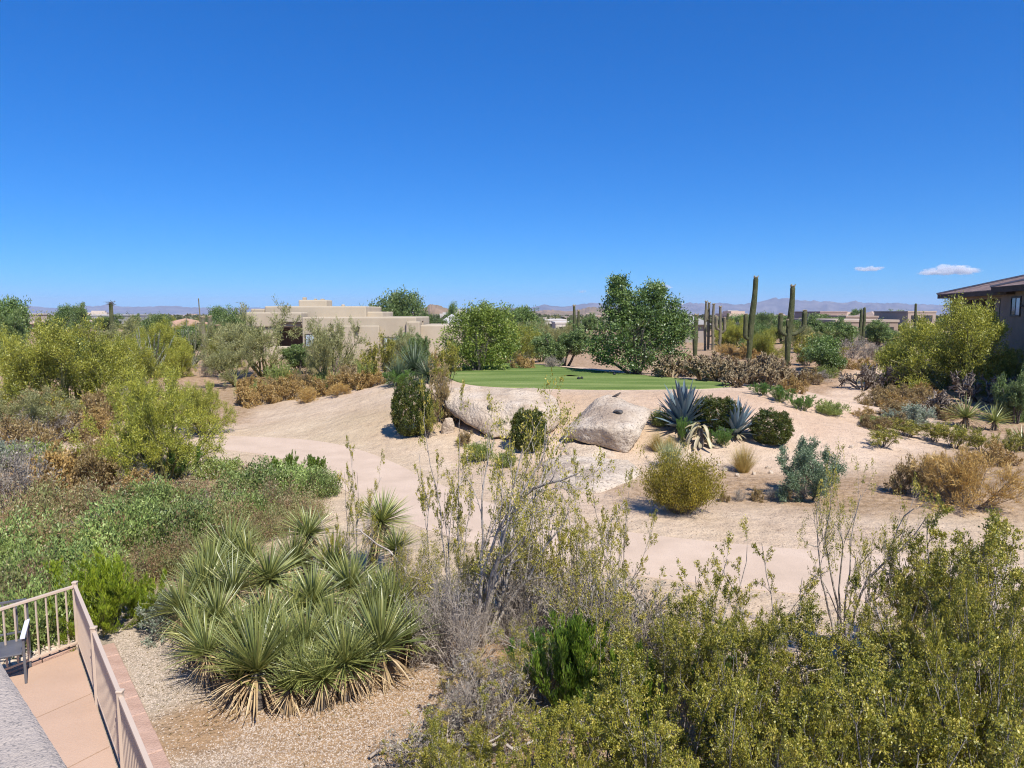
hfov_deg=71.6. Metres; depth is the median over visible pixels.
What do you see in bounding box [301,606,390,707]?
yucca
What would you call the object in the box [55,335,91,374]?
desert tree
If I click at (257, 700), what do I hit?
yucca
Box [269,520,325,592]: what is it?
yucca
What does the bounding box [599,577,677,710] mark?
dead shrub
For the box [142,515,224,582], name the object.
brittlebush
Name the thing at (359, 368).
dry shrub
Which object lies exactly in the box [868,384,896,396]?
dry shrub
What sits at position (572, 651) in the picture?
green shrub
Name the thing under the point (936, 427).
creosote bush
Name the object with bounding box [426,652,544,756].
dead shrub
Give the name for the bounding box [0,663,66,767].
parapet wall
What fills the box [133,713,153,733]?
paving block
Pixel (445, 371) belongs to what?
creosote bush
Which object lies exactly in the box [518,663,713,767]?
creosote bush
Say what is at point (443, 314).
distant house
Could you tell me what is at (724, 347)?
desert shrub
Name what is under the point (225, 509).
brittlebush
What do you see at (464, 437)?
dry tuft
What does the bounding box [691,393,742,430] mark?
clipped shrub
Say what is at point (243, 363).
desert tree
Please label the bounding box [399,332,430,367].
desert tree
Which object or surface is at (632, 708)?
creosote bush
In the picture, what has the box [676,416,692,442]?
green shrub
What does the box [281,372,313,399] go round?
bursage
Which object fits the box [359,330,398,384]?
desert shrub
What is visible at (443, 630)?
dead shrub
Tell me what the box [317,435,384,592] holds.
creosote bush
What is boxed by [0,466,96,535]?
brittlebush
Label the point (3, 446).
dry bush
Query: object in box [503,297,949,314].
mountains
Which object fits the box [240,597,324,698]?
yucca
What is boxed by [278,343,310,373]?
desert tree
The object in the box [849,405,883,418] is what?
dry shrub
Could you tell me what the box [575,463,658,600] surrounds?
creosote bush
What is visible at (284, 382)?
bursage
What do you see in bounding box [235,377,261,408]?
bursage
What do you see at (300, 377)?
dry shrub
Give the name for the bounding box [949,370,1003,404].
cholla
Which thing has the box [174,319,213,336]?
desert tree
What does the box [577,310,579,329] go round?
saguaro
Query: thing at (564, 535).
creosote bush
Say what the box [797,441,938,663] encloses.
shrub
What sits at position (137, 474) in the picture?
dry bush
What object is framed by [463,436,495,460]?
shrub
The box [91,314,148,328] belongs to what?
house
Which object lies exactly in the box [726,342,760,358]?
desert shrub
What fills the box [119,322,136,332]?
desert tree
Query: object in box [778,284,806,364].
saguaro
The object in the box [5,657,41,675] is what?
paving block
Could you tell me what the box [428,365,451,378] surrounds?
desert shrub
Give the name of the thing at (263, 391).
bursage
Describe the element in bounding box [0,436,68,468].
dry bush
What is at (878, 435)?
creosote bush
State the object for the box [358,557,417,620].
yucca
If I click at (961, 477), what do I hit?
golden bush
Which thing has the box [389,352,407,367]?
desert shrub
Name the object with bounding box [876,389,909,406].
dry shrub
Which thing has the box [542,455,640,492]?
rock slab
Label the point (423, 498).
creosote bush
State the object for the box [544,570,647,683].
dead shrub
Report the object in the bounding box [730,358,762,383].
cholla
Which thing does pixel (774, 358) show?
cholla
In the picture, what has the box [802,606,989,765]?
creosote bush
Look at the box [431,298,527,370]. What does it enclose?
broadleaf tree
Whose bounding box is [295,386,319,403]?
dry shrub
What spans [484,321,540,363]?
desert tree
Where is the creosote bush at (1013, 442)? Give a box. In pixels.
[989,428,1023,454]
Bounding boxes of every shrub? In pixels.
[0,392,20,405]
[0,426,63,513]
[1,381,74,421]
[1,405,82,444]
[37,390,92,412]
[76,383,126,423]
[76,406,115,435]
[112,455,162,491]
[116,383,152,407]
[116,431,137,461]
[133,588,178,647]
[157,443,204,478]
[189,489,237,513]
[194,360,217,376]
[233,379,266,395]
[263,359,301,381]
[263,374,280,389]
[288,369,313,383]
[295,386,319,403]
[306,368,334,388]
[327,381,353,396]
[331,353,351,370]
[339,363,356,380]
[342,349,372,371]
[353,358,380,373]
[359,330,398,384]
[368,702,522,767]
[381,351,414,387]
[382,369,419,386]
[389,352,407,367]
[389,376,434,435]
[389,576,466,669]
[403,559,484,677]
[410,356,439,383]
[410,567,502,684]
[418,673,495,767]
[426,644,523,728]
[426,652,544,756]
[428,338,461,380]
[428,351,440,366]
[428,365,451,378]
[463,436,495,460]
[463,555,549,642]
[488,566,569,657]
[491,443,517,467]
[497,415,508,430]
[503,625,555,688]
[508,406,548,451]
[509,353,534,367]
[527,608,622,732]
[529,566,640,626]
[544,355,564,366]
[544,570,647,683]
[561,569,701,670]
[575,638,666,734]
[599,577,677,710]
[649,408,670,426]
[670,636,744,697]
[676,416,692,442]
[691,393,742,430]
[709,426,734,447]
[712,342,738,355]
[715,491,730,501]
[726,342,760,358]
[732,487,746,501]
[746,381,774,394]
[748,407,794,445]
[748,486,764,502]
[765,488,776,501]
[767,385,796,402]
[775,434,848,503]
[779,484,792,499]
[780,373,810,393]
[786,394,824,410]
[790,332,815,365]
[795,364,824,384]
[795,487,807,498]
[797,354,808,364]
[797,441,938,663]
[799,369,837,382]
[813,364,841,377]
[814,399,851,415]
[838,334,871,358]
[838,346,848,357]
[838,357,855,368]
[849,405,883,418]
[850,357,877,370]
[853,388,891,405]
[854,341,885,359]
[857,412,882,427]
[858,413,886,423]
[865,416,893,432]
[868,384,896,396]
[875,400,907,418]
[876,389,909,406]
[876,408,908,422]
[877,408,908,426]
[879,382,916,398]
[882,402,938,426]
[883,450,943,494]
[892,396,926,411]
[902,384,930,402]
[907,382,941,395]
[922,392,950,408]
[933,403,957,420]
[968,437,1022,466]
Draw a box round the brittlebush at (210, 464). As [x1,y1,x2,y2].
[182,454,245,480]
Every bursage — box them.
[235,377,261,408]
[246,371,271,387]
[250,378,282,404]
[260,376,298,401]
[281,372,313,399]
[298,374,327,396]
[311,370,336,396]
[326,370,356,390]
[347,369,371,390]
[363,368,390,387]
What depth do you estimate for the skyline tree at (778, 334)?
88.29 m
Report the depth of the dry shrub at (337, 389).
34.82 m
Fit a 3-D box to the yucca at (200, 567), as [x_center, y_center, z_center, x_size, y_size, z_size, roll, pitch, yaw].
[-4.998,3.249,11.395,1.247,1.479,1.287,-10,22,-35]
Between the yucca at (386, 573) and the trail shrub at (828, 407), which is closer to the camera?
the yucca at (386, 573)
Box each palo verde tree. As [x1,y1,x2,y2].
[0,309,145,412]
[0,323,52,397]
[0,385,85,431]
[61,357,230,480]
[96,329,164,391]
[168,377,239,437]
[855,291,1012,395]
[872,337,923,378]
[978,341,1023,394]
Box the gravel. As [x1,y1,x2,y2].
[111,569,563,767]
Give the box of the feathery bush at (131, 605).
[122,571,163,618]
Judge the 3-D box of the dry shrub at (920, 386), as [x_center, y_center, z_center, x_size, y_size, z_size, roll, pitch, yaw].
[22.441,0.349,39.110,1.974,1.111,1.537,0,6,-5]
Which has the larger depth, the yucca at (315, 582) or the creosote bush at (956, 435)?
the creosote bush at (956, 435)
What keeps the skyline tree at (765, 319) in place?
on the ground
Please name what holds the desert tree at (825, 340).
on the ground
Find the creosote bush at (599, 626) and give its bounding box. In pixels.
[580,585,666,717]
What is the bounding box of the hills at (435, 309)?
[420,304,448,315]
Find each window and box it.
[305,334,313,346]
[924,315,932,321]
[1009,296,1021,316]
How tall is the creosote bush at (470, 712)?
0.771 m
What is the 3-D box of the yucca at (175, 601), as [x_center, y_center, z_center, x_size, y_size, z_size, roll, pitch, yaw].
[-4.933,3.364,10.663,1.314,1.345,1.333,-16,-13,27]
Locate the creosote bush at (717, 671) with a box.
[672,608,831,756]
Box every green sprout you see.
[267,455,282,471]
[282,450,306,473]
[306,454,325,470]
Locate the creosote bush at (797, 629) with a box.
[728,590,933,766]
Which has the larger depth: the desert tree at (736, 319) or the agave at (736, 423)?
the desert tree at (736, 319)
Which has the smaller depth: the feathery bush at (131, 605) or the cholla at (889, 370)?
the feathery bush at (131, 605)
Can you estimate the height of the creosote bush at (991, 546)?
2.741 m
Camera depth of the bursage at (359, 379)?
35.44 m
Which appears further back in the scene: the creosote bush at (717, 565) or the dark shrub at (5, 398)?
the dark shrub at (5, 398)
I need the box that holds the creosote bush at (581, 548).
[505,512,610,623]
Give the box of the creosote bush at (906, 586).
[861,529,1002,676]
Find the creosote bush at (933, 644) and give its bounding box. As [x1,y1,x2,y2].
[902,601,1023,767]
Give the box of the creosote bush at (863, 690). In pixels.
[764,637,985,767]
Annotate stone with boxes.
[613,410,622,413]
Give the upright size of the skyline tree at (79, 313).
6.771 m
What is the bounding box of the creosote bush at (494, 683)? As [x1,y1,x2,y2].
[470,650,545,766]
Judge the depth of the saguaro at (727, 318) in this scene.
94.50 m
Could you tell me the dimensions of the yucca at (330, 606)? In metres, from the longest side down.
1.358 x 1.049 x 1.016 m
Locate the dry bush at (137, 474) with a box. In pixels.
[98,467,173,500]
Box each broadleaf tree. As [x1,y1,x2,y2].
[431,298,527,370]
[578,270,700,373]
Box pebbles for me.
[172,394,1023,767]
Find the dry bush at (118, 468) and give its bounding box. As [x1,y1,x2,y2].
[93,454,142,484]
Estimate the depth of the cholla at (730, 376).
31.79 m
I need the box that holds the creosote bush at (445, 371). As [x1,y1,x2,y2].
[428,362,449,392]
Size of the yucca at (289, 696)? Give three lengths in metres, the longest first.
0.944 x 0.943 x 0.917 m
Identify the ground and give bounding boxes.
[0,314,1023,767]
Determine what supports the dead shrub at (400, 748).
on the ground
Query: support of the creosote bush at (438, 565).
on the ground
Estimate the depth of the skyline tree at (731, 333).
79.46 m
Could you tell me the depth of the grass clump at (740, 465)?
21.70 m
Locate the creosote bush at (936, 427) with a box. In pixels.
[917,420,951,441]
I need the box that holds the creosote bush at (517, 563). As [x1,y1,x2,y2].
[439,493,574,638]
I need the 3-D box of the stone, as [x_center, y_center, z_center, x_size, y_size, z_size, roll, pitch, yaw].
[3.638,0.951,24.351,0.311,0.126,0.259,3,7,27]
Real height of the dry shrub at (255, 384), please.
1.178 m
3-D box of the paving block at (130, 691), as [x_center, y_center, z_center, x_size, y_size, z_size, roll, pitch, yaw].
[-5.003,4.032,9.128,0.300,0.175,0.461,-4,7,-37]
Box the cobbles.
[0,628,74,667]
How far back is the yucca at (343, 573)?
11.25 m
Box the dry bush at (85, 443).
[56,434,105,470]
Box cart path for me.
[0,433,1023,610]
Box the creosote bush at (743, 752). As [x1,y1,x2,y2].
[672,629,851,767]
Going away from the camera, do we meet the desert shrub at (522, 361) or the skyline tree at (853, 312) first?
the desert shrub at (522, 361)
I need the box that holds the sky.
[0,0,1023,307]
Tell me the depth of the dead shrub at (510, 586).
10.54 m
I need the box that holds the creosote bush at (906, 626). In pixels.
[848,569,1023,767]
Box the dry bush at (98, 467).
[66,441,137,495]
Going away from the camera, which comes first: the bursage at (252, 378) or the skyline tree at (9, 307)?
the bursage at (252, 378)
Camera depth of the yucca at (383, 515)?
13.22 m
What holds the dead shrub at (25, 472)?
on the ground
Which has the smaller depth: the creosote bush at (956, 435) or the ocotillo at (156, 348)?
the creosote bush at (956, 435)
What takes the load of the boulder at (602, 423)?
on the ground
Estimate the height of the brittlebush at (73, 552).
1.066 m
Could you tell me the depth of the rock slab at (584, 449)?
23.51 m
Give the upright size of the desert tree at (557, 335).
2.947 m
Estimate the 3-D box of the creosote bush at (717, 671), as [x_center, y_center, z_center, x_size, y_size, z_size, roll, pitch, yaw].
[2.329,3.260,7.203,1.048,2.080,1.658,-1,6,-9]
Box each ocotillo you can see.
[113,327,175,376]
[171,316,220,365]
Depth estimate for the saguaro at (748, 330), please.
59.06 m
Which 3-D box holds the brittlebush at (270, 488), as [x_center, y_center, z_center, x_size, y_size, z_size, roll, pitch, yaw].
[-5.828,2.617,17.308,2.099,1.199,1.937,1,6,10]
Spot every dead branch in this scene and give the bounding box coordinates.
[339,521,488,629]
[368,690,454,765]
[409,705,595,759]
[617,579,694,654]
[765,651,825,708]
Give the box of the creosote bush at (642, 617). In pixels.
[604,566,681,686]
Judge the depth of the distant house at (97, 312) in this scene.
546.02 m
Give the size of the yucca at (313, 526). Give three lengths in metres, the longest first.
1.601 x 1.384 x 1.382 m
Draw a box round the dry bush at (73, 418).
[47,403,96,443]
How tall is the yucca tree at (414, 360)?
2.695 m
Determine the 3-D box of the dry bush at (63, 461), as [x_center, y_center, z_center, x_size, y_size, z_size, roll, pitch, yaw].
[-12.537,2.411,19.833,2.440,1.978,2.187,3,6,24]
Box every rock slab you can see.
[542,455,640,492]
[558,442,616,457]
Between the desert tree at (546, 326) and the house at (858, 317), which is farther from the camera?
the house at (858, 317)
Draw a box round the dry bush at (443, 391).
[421,367,456,424]
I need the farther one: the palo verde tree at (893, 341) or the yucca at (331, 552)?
the palo verde tree at (893, 341)
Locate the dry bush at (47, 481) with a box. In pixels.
[24,469,92,510]
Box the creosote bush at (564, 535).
[518,450,632,617]
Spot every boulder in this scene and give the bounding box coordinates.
[441,417,454,433]
[444,386,560,437]
[565,394,651,452]
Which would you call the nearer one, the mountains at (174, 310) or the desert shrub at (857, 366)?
the desert shrub at (857, 366)
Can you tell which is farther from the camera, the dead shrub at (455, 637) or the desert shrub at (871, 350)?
the desert shrub at (871, 350)
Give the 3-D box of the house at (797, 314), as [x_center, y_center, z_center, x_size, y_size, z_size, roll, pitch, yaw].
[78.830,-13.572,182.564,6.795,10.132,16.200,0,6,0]
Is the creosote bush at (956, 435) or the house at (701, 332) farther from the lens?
the house at (701, 332)
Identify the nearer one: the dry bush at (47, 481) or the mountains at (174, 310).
the dry bush at (47, 481)
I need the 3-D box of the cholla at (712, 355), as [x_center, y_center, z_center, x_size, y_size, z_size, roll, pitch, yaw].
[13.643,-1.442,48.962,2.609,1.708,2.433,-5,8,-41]
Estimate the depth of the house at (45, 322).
130.22 m
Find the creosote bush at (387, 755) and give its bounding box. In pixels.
[379,709,458,767]
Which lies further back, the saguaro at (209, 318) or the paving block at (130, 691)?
the saguaro at (209, 318)
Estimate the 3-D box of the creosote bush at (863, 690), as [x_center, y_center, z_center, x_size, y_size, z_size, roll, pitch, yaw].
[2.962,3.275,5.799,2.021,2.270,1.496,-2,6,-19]
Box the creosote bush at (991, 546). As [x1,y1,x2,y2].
[878,492,1023,681]
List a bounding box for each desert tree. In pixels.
[27,326,74,363]
[34,318,55,329]
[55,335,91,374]
[78,323,106,341]
[90,317,104,330]
[99,313,125,330]
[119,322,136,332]
[123,320,173,367]
[126,313,140,322]
[157,343,197,378]
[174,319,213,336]
[194,330,268,386]
[206,337,246,367]
[208,295,305,376]
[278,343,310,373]
[301,312,367,376]
[305,356,336,373]
[385,320,416,355]
[393,332,429,353]
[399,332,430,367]
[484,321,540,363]
[505,303,538,326]
[517,319,542,330]
[519,320,553,359]
[528,323,595,365]
[530,347,543,361]
[538,316,554,336]
[545,324,568,340]
[559,322,572,334]
[567,312,600,335]
[729,313,759,325]
[738,331,762,348]
[742,324,784,357]
[754,324,770,334]
[781,324,821,348]
[794,344,847,371]
[804,333,843,366]
[809,312,846,318]
[810,330,840,341]
[829,316,861,348]
[863,317,902,347]
[898,320,929,339]
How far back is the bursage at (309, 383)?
36.63 m
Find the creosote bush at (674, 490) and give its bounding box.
[636,437,729,514]
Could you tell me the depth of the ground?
18.42 m
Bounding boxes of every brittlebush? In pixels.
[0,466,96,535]
[0,474,59,506]
[0,495,68,565]
[0,527,89,592]
[0,550,52,619]
[0,567,96,658]
[2,498,114,559]
[16,556,97,605]
[36,524,149,590]
[38,468,152,523]
[41,487,181,558]
[93,474,193,516]
[99,528,183,585]
[112,484,224,554]
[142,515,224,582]
[159,464,251,517]
[173,487,261,535]
[182,454,245,480]
[198,453,296,497]
[210,482,277,521]
[226,497,299,547]
[236,472,322,518]
[263,457,338,496]
[278,485,334,522]
[295,466,342,499]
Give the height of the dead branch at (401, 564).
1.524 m
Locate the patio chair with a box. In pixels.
[0,598,31,683]
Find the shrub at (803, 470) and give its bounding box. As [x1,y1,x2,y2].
[775,434,848,503]
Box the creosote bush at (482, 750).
[416,682,521,767]
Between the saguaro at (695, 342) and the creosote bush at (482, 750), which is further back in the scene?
the saguaro at (695, 342)
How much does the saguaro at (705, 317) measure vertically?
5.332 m
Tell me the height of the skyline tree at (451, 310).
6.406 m
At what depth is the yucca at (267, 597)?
9.97 m
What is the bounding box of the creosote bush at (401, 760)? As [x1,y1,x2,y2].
[394,708,473,767]
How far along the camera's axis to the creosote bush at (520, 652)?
8.87 m
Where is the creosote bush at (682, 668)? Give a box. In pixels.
[611,570,757,748]
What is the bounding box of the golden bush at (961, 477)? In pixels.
[906,442,1023,517]
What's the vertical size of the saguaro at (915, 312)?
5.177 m
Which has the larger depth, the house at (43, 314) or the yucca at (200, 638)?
the house at (43, 314)
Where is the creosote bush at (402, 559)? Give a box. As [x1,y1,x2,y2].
[373,526,442,607]
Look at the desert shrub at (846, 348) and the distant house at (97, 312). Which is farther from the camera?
the distant house at (97, 312)
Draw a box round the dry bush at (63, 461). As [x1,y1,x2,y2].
[8,438,108,492]
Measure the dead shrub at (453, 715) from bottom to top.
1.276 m
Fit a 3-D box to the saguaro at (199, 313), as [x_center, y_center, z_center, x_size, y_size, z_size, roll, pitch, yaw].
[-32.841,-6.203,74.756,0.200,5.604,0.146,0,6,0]
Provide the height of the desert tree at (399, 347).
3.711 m
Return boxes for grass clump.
[644,429,666,451]
[660,433,677,448]
[726,439,762,472]
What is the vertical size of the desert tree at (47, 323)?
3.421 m
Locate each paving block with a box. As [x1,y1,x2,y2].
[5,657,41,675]
[42,644,75,662]
[102,643,118,657]
[108,655,124,669]
[113,667,130,684]
[119,681,137,699]
[125,696,145,716]
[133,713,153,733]
[140,730,162,754]
[148,750,170,767]
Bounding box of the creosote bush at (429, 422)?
[415,399,444,437]
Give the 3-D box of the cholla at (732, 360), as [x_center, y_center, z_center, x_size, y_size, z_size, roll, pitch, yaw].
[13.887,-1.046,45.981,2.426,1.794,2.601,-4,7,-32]
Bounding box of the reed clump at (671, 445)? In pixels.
[652,436,686,467]
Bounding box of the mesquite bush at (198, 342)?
[176,325,201,353]
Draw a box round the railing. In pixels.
[0,581,153,767]
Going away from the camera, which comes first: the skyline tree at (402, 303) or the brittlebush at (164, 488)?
the brittlebush at (164, 488)
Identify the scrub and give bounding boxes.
[47,313,950,330]
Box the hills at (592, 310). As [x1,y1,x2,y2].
[533,307,641,315]
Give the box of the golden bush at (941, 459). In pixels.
[916,451,953,485]
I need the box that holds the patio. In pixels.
[9,650,116,767]
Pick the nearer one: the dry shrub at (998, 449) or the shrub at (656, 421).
the dry shrub at (998, 449)
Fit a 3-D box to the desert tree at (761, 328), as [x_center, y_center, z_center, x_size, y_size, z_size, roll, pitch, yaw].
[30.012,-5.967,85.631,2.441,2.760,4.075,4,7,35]
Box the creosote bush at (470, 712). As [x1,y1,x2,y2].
[422,668,528,750]
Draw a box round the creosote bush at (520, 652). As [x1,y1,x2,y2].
[485,589,608,701]
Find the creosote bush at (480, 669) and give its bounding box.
[435,648,489,717]
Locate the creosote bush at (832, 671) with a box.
[735,655,900,767]
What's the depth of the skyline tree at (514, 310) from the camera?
84.28 m
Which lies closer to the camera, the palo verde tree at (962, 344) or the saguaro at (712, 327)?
the palo verde tree at (962, 344)
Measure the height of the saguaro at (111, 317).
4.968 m
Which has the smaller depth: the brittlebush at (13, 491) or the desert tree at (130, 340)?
the brittlebush at (13, 491)
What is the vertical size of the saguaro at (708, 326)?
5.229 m
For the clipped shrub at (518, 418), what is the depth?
23.58 m
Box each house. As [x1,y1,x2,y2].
[27,313,47,321]
[30,318,93,333]
[87,311,108,314]
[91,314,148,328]
[169,318,218,331]
[246,297,513,360]
[439,310,465,317]
[444,314,461,322]
[544,319,566,327]
[551,321,568,329]
[678,315,710,342]
[715,311,744,317]
[794,311,847,318]
[794,319,899,344]
[823,315,878,318]
[855,311,873,315]
[874,311,936,327]
[936,275,1023,374]
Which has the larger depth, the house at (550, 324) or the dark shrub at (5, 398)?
the house at (550, 324)
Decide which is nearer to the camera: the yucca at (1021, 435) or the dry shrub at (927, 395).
the yucca at (1021, 435)
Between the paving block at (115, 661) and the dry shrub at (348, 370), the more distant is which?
the dry shrub at (348, 370)
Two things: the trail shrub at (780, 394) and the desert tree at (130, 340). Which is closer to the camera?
the trail shrub at (780, 394)
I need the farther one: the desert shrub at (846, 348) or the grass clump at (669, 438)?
the desert shrub at (846, 348)
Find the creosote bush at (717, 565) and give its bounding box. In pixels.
[660,514,759,675]
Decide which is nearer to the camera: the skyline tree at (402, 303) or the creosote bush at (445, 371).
the creosote bush at (445, 371)
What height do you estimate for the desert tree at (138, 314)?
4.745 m
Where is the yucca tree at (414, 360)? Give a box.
[387,339,436,383]
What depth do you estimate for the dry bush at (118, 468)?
20.63 m
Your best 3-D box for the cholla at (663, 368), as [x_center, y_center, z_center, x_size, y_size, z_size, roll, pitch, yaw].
[8.190,-0.874,36.533,2.057,1.349,1.729,-3,7,-29]
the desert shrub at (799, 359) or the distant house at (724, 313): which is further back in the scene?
the distant house at (724, 313)
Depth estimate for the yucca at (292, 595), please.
10.52 m
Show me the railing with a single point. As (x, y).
(124, 734)
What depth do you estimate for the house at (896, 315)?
150.94 m
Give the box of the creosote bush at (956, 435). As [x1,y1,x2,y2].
[935,422,984,447]
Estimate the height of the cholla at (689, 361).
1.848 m
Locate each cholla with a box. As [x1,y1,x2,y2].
[651,354,687,377]
[675,352,703,376]
[682,354,719,379]
[694,357,731,381]
[702,351,731,370]
[709,354,746,374]
[719,365,756,387]
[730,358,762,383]
[749,356,791,388]
[750,351,772,366]
[763,355,792,368]
[771,359,807,384]
[838,363,886,389]
[872,364,912,387]
[895,366,932,385]
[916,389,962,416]
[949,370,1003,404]
[985,375,1017,396]
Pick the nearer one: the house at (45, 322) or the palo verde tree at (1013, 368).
the palo verde tree at (1013, 368)
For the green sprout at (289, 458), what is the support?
on the ground
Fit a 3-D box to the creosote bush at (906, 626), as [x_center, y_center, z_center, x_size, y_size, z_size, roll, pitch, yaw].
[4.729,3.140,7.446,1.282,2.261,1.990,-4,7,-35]
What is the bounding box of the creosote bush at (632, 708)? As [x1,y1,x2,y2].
[561,617,772,767]
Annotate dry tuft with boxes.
[455,429,473,445]
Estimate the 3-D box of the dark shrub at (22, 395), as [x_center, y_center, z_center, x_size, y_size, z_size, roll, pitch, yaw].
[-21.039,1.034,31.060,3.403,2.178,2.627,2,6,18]
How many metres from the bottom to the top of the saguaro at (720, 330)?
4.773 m
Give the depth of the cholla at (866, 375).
41.19 m
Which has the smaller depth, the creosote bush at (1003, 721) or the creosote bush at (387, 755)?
the creosote bush at (1003, 721)
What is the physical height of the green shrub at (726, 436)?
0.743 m
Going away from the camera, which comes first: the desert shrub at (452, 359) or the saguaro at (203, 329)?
the desert shrub at (452, 359)
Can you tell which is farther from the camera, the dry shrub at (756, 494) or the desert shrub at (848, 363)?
the desert shrub at (848, 363)
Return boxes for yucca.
[136,569,223,645]
[159,592,224,672]
[160,546,237,615]
[161,608,238,690]
[175,531,245,585]
[179,569,253,651]
[188,545,275,620]
[190,509,270,578]
[190,600,320,720]
[201,635,272,715]
[210,597,272,661]
[214,592,279,672]
[219,522,277,588]
[229,537,306,608]
[229,585,299,644]
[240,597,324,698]
[257,648,324,719]
[260,569,324,630]
[266,593,344,662]
[266,635,336,708]
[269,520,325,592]
[272,556,352,625]
[274,500,339,578]
[287,635,354,715]
[300,528,364,600]
[301,582,362,641]
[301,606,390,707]
[305,605,359,680]
[317,543,383,617]
[326,583,429,697]
[327,625,391,700]
[338,568,403,635]
[348,487,413,573]
[353,557,424,624]
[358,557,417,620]
[367,521,420,575]
[384,598,442,670]
[939,393,990,428]
[976,402,1016,431]
[1003,428,1023,450]
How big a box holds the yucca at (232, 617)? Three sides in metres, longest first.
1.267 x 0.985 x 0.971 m
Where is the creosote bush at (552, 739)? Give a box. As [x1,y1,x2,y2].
[477,698,598,767]
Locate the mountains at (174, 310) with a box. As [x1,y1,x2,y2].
[26,304,518,314]
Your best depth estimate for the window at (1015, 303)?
41.61 m
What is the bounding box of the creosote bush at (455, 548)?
[414,514,534,613]
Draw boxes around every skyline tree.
[0,294,32,335]
[0,307,28,353]
[48,301,77,331]
[66,301,90,337]
[94,311,151,347]
[135,312,172,332]
[137,315,195,370]
[188,320,236,355]
[206,303,233,332]
[220,307,245,330]
[367,284,427,315]
[419,306,447,323]
[444,301,457,317]
[503,304,529,322]
[714,316,746,347]
[748,310,776,324]
[766,314,800,343]
[797,313,856,342]
[849,308,862,315]
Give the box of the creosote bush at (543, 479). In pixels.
[492,439,578,610]
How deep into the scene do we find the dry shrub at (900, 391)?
37.84 m
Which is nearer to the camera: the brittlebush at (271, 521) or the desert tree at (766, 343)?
the brittlebush at (271, 521)
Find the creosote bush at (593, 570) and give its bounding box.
[532,536,675,629]
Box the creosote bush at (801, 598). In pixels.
[713,540,824,681]
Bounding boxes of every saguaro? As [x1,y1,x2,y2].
[109,303,114,330]
[198,298,200,345]
[198,316,206,359]
[207,315,211,337]
[573,304,575,331]
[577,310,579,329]
[692,313,698,355]
[704,300,707,350]
[707,302,710,349]
[711,303,715,349]
[715,306,725,349]
[726,313,731,326]
[743,275,758,358]
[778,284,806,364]
[858,309,862,339]
[861,307,865,345]
[913,303,916,327]
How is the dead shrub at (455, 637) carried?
on the ground
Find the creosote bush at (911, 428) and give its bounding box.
[886,417,925,437]
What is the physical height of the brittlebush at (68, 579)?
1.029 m
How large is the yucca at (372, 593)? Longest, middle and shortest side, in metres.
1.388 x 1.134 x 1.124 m
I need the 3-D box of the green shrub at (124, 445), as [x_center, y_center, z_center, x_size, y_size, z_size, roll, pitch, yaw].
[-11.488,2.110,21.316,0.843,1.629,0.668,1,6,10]
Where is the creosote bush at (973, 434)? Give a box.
[958,424,1000,450]
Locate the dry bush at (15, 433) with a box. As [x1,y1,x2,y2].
[0,411,59,450]
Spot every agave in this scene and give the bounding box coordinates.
[651,377,717,432]
[684,422,719,448]
[711,395,758,439]
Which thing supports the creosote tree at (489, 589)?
on the ground
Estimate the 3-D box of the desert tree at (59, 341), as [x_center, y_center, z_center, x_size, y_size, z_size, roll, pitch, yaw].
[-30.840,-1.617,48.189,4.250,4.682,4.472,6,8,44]
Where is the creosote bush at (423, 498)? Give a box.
[413,376,503,618]
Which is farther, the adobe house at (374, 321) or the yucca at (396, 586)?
the adobe house at (374, 321)
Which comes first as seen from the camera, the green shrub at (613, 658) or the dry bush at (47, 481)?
the green shrub at (613, 658)
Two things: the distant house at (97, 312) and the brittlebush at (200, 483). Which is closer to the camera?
the brittlebush at (200, 483)
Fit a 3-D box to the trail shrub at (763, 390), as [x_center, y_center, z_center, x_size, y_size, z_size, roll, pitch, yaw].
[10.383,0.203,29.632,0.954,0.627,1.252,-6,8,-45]
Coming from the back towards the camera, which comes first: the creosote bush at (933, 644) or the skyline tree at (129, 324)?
the skyline tree at (129, 324)
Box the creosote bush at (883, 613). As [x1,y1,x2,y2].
[830,557,925,686]
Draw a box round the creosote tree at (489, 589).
[450,367,614,647]
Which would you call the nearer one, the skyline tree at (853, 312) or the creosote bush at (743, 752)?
the creosote bush at (743, 752)
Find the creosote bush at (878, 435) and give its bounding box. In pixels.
[866,424,902,448]
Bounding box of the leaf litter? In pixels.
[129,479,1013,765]
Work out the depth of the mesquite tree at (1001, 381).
32.03 m
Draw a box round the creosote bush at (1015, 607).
[913,565,1023,755]
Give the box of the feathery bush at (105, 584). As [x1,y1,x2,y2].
[40,544,167,651]
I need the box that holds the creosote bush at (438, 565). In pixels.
[395,530,498,620]
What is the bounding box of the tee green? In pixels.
[449,363,731,389]
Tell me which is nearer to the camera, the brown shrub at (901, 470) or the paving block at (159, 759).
the paving block at (159, 759)
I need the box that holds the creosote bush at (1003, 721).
[824,631,1023,767]
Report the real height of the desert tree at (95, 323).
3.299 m
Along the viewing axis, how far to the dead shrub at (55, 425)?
26.12 m
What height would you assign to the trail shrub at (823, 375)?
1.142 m
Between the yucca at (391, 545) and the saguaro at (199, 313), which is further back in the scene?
the saguaro at (199, 313)
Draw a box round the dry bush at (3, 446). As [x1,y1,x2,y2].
[0,438,24,470]
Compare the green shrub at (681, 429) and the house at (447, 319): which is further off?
the house at (447, 319)
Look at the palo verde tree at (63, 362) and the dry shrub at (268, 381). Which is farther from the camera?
the dry shrub at (268, 381)
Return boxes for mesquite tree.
[990,363,1023,422]
[995,372,1023,423]
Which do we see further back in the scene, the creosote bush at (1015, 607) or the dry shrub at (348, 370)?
the dry shrub at (348, 370)
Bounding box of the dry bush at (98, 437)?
[91,421,126,452]

